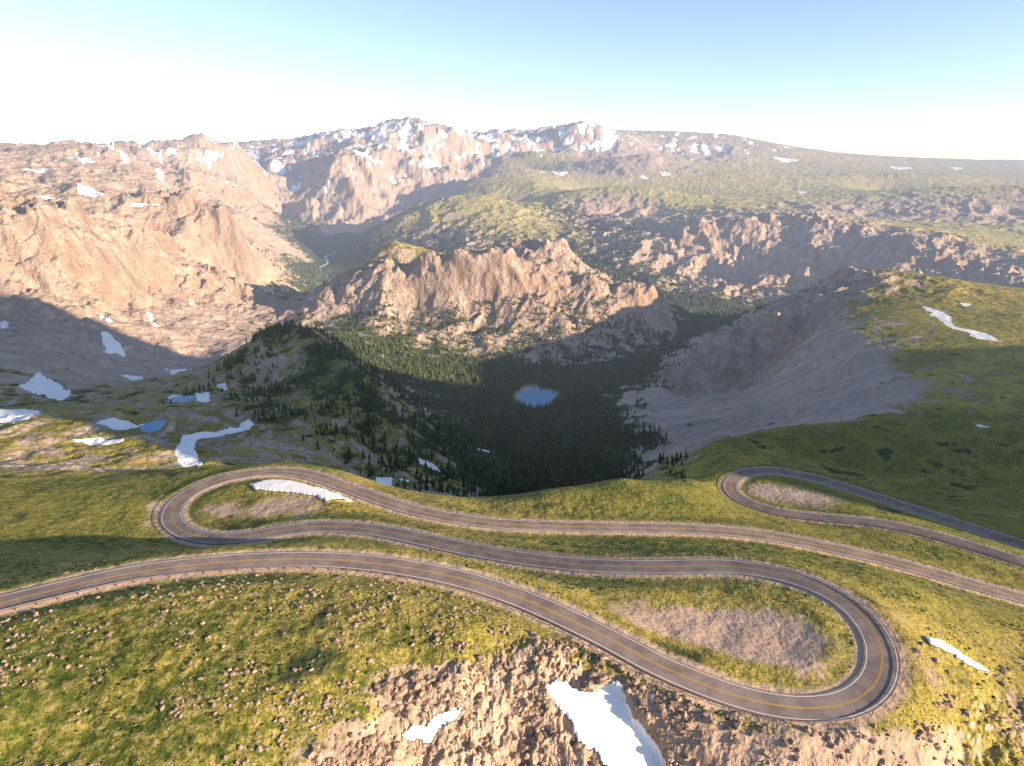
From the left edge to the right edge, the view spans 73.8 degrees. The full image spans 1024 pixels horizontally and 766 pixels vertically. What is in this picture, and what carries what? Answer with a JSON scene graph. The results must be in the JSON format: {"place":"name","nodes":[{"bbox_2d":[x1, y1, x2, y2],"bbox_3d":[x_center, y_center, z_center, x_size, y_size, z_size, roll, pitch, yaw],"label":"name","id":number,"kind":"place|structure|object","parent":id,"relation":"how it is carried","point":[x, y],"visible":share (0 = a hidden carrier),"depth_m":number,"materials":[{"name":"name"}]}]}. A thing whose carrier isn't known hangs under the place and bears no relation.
{"place":"outdoors","nodes":[
{"label":"outdoors","id":0,"kind":"place"},
{"bbox_2d":[140,420,166,431],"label":"pond","id":1,"kind":"structure","parent":0,"point":[155,425],"depth_m":752.00,"materials":[{"name":"liquid"}]},
{"bbox_2d":[168,395,196,401],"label":"pond","id":2,"kind":"structure","parent":0,"point":[182,398],"depth_m":883.30,"materials":[{"name":"liquid"}]},
{"bbox_2d":[0,117,1023,765],"bbox_3d":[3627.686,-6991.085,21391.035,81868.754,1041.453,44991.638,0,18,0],"label":"mountain terrain","id":3,"kind":"structure","parent":0,"point":[878,347],"depth_m":862.96,"materials":[{"name":"brown stone"}]},
{"bbox_2d":[307,253,333,299],"bbox_3d":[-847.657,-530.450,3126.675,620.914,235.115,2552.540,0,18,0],"label":"creek","id":4,"kind":"structure","parent":3,"relation":"on","point":[312,293],"depth_m":3425.17,"materials":[{"name":"liquid"}]},
{"bbox_2d":[0,550,678,765],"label":"boulders","id":5,"kind":"object","parent":3,"relation":"on","point":[325,704],"visible":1,"depth_m":164.71,"materials":[{"name":"beige stone"}]},
{"bbox_2d":[161,283,697,496],"bbox_3d":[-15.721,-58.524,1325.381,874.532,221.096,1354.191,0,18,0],"label":"conifer forest","id":6,"kind":"object","parent":3,"relation":"on","point":[544,475],"visible":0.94,"depth_m":1146.66,"materials":[{"name":"green plant"}]},
{"bbox_2d":[0,540,903,725],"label":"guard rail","id":7,"kind":"object","parent":3,"relation":"on","point":[697,556],"visible":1,"depth_m":197.43,"materials":[{"name":"metal"}]},
{"bbox_2d":[0,461,1023,765],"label":"alpine shrubs","id":8,"kind":"object","parent":3,"relation":"on","point":[118,665],"visible":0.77,"depth_m":189.87,"materials":[{"name":"green plant"}]},
{"bbox_2d":[8,460,1023,761],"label":"scattered stones","id":9,"kind":"object","parent":3,"relation":"on","point":[512,578],"visible":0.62,"depth_m":226.79,"materials":[{"name":"beige stone"}]},
{"bbox_2d":[250,229,793,316],"bbox_3d":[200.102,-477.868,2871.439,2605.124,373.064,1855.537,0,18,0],"label":"conifer forest","id":10,"kind":"object","parent":3,"relation":"on","point":[677,306],"visible":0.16,"depth_m":3051.35,"materials":[{"name":"green plant"}]},
{"bbox_2d":[158,465,1021,590],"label":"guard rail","id":11,"kind":"object","parent":3,"relation":"on","point":[538,520],"visible":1,"depth_m":318.02,"materials":[{"name":"metal"}]},
{"bbox_2d":[301,612,1023,765],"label":"scarp boulders","id":12,"kind":"object","parent":3,"relation":"on","point":[683,726],"visible":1,"depth_m":164.45,"materials":[{"name":"beige stone"}]},
{"bbox_2d":[722,466,1023,565],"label":"guard rail","id":13,"kind":"object","parent":3,"relation":"on","point":[873,525],"visible":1,"depth_m":393.27,"materials":[{"name":"metal"}]},
{"bbox_2d":[0,467,1023,723],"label":"highway road","id":14,"kind":"structure","parent":0,"point":[870,687],"depth_m":228.33,"materials":[{"name":"grey asphalt"}]},
{"bbox_2d":[0,0,1023,159],"label":"sky","id":15,"kind":"structure","parent":0,"point":[904,78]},
{"bbox_2d":[516,385,556,406],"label":"lake","id":16,"kind":"structure","parent":0,"point":[533,395],"depth_m":1380.81,"materials":[{"name":"liquid"}]}
]}

